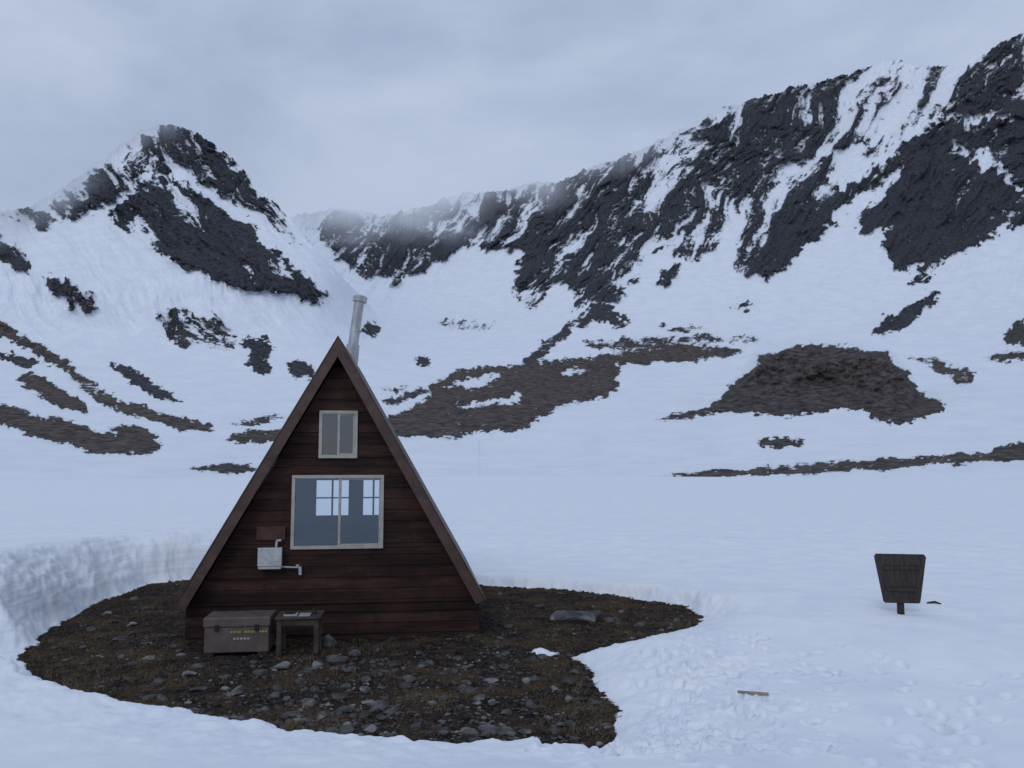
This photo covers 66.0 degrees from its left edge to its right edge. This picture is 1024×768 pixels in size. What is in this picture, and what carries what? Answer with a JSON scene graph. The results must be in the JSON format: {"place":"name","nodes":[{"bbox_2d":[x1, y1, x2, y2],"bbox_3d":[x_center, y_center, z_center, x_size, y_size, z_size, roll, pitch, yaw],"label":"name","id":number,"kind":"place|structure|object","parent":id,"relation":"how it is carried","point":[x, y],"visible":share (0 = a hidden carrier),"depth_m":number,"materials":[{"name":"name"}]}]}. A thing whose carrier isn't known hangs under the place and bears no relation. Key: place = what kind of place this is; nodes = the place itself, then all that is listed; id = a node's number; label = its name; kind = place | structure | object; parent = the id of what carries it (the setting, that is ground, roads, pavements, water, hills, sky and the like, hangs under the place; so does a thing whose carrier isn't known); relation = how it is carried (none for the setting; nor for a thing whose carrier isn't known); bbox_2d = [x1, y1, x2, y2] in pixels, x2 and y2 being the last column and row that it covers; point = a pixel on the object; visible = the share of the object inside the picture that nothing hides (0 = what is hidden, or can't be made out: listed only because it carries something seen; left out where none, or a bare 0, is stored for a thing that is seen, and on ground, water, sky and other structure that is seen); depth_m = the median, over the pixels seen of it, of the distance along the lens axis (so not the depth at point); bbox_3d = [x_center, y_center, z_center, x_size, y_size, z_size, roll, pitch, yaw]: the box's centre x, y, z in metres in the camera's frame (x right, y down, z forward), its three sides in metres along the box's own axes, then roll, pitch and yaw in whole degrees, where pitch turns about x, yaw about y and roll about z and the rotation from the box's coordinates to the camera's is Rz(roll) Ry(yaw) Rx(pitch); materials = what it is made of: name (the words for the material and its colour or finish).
{"place":"outdoors","nodes":[
{"label":"outdoors","id":0,"kind":"place"},
{"bbox_2d":[0,125,478,479],"bbox_3d":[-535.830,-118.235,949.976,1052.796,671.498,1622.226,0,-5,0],"label":"mountain","id":1,"kind":"structure","parent":0,"point":[176,302],"depth_m":712.06,"materials":[{"name":"white snow"}]},
{"bbox_2d":[290,465,398,465],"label":"interior furnishings","id":2,"kind":"object","parent":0,"point":[344,465],"visible":0.01,"depth_m":14.48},
{"bbox_2d":[0,476,1023,767],"bbox_3d":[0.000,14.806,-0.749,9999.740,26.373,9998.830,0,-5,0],"label":"snow ground","id":3,"kind":"structure","parent":0,"point":[772,584],"depth_m":12.52,"materials":[{"name":"white snow"}]},
{"bbox_2d":[203,610,275,656],"bbox_3d":[-4.165,3.819,12.074,1.023,0.580,0.554,1,-5,-7],"label":"storage box","id":4,"kind":"object","parent":3,"relation":"on","point":[239,631],"visible":0.98,"depth_m":11.85,"materials":[{"name":"paint"}]},
{"bbox_2d":[274,608,324,655],"bbox_3d":[-3.267,3.784,12.130,0.679,0.660,0.533,1,-5,-7],"label":"table","id":5,"kind":"object","parent":3,"relation":"on","point":[284,619],"visible":0.98,"depth_m":11.94,"materials":[{"name":"brown wood"}]},
{"bbox_2d":[185,597,478,640],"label":"skirt boards","id":6,"kind":"object","parent":3,"relation":"on","point":[360,620],"visible":0.42,"depth_m":13.11,"materials":[{"name":"brown wood"}]},
{"bbox_2d":[190,357,343,601],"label":"roof","id":7,"kind":"structure","parent":6,"relation":"on","point":[328,420],"depth_m":13.59,"materials":[{"name":"wood"}]},
{"bbox_2d":[174,336,337,606],"bbox_3d":[-4.465,1.604,15.514,2.475,4.402,5.412,1,-5,-7],"label":"edge flashing","id":8,"kind":"object","parent":7,"relation":"attached to","point":[249,482],"visible":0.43,"depth_m":12.79,"materials":[{"name":"metal"}]},
{"bbox_2d":[175,338,337,610],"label":"fascia","id":9,"kind":"structure","parent":7,"relation":"attached to","point":[254,485],"depth_m":12.83,"materials":[{"name":"paint"}]},
{"bbox_2d":[346,295,366,366],"bbox_3d":[-3.132,-0.853,15.701,0.464,1.861,0.280,1,-5,-7],"label":"chimney pipe","id":10,"kind":"object","parent":7,"relation":"attached to","point":[352,345],"visible":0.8,"depth_m":15.65,"materials":[{"name":"silver metal"}]},
{"bbox_2d":[187,597,472,606],"bbox_3d":[-2.919,3.604,13.043,4.807,0.050,0.017,1,-5,-7],"label":"ledger board","id":11,"kind":"object","parent":6,"relation":"attached to","point":[329,601],"visible":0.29,"depth_m":13.02,"materials":[{"name":"brown wood"}]},
{"bbox_2d":[192,368,471,602],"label":"front wall","id":12,"kind":"structure","parent":6,"relation":"on","point":[416,562],"depth_m":13.21,"materials":[{"name":"brown wood"}]},
{"bbox_2d":[257,547,281,568],"bbox_3d":[-3.965,2.854,12.927,0.381,0.348,0.145,1,-5,-7],"label":"meter box","id":13,"kind":"object","parent":12,"relation":"attached to","point":[270,558],"visible":1,"depth_m":12.86,"materials":[{"name":"paint"}]},
{"bbox_2d":[256,526,285,539],"bbox_3d":[-3.983,2.467,13.024,0.462,0.224,0.024,1,-5,-7],"label":"backing board","id":14,"kind":"object","parent":12,"relation":"attached to","point":[270,532],"visible":1,"depth_m":13.02,"materials":[{"name":"brown wood"}]},
{"bbox_2d":[275,539,301,574],"bbox_3d":[-3.685,2.851,12.989,0.444,0.587,0.058,1,-5,-9],"label":"gas pipe and valve","id":15,"kind":"object","parent":12,"relation":"attached to","point":[297,565],"visible":1,"depth_m":12.97,"materials":[{"name":"paint"}]},
{"bbox_2d":[290,475,383,549],"bbox_3d":[-2.920,2.141,13.212,1.516,1.224,0.080,1,-5,-7],"label":"picture window frame","id":16,"kind":"object","parent":12,"relation":"attached to","point":[380,478],"visible":1,"depth_m":13.19,"materials":[{"name":"white wood"}]},
{"bbox_2d":[318,410,357,457],"bbox_3d":[-2.934,0.852,13.326,0.640,0.803,0.080,1,-5,-7],"label":"loft window frame","id":17,"kind":"object","parent":12,"relation":"attached to","point":[354,454],"visible":1,"depth_m":13.30,"materials":[{"name":"white wood"}]},
{"bbox_2d":[277,415,400,545],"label":"wall","id":18,"kind":"structure","parent":6,"relation":"on","point":[313,528],"depth_m":17.86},
{"bbox_2d":[316,480,378,514],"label":"window muntins","id":19,"kind":"object","parent":18,"relation":"attached to","point":[332,497],"depth_m":17.89,"materials":[{"name":"white wood"}]},
{"bbox_2d":[20,581,702,739],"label":"dry grass","id":20,"kind":"structure","parent":3,"relation":"on","point":[283,660],"depth_m":11.07,"materials":[{"name":"brown plant"}]},
{"bbox_2d":[37,584,691,745],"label":"stones","id":21,"kind":"object","parent":3,"relation":"on","point":[485,728],"visible":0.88,"depth_m":10.07,"materials":[{"name":"grey stone"}]},
{"bbox_2d":[737,690,768,695],"bbox_3d":[2.726,3.495,8.912,0.340,0.022,0.050,2,-2,7],"label":"wooden stake","id":22,"kind":"object","parent":3,"relation":"on","point":[753,693],"visible":1,"depth_m":8.90,"materials":[{"name":"grey wood"}]},
{"bbox_2d":[874,554,925,614],"bbox_3d":[6.799,3.715,13.777,0.851,1.472,0.170,-1,-5,8],"label":"sign board","id":23,"kind":"object","parent":3,"relation":"on","point":[901,577],"visible":0.93,"depth_m":13.74,"materials":[{"name":"brown wood"}]},
{"bbox_2d":[0,0,1023,227],"label":"sky","id":24,"kind":"structure","parent":0,"point":[368,113],"materials":[{"name":"grey"}]},
{"bbox_2d":[289,31,1023,479],"bbox_3d":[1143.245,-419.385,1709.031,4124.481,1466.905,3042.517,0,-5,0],"label":"mountain range","id":25,"kind":"structure","parent":0,"point":[823,279],"depth_m":1196.75,"materials":[{"name":"white snow"}]},
{"bbox_3d":[-2.015,1.673,15.824,2.465,4.394,5.375,1,-5,-7],"label":"roof","id":26,"kind":"object","parent":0,"visible":0},
{"bbox_2d":[338,338,484,603],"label":"fascia","id":27,"kind":"structure","parent":26,"relation":"attached to","point":[410,476],"depth_m":13.13,"materials":[{"name":"paint"}]},
{"bbox_2d":[338,336,485,599],"bbox_3d":[-1.996,1.631,15.812,2.500,4.402,5.412,1,-5,-7],"label":"edge flashing","id":28,"kind":"object","parent":26,"relation":"attached to","point":[426,491],"visible":1,"depth_m":14.28,"materials":[{"name":"metal"}]}
]}

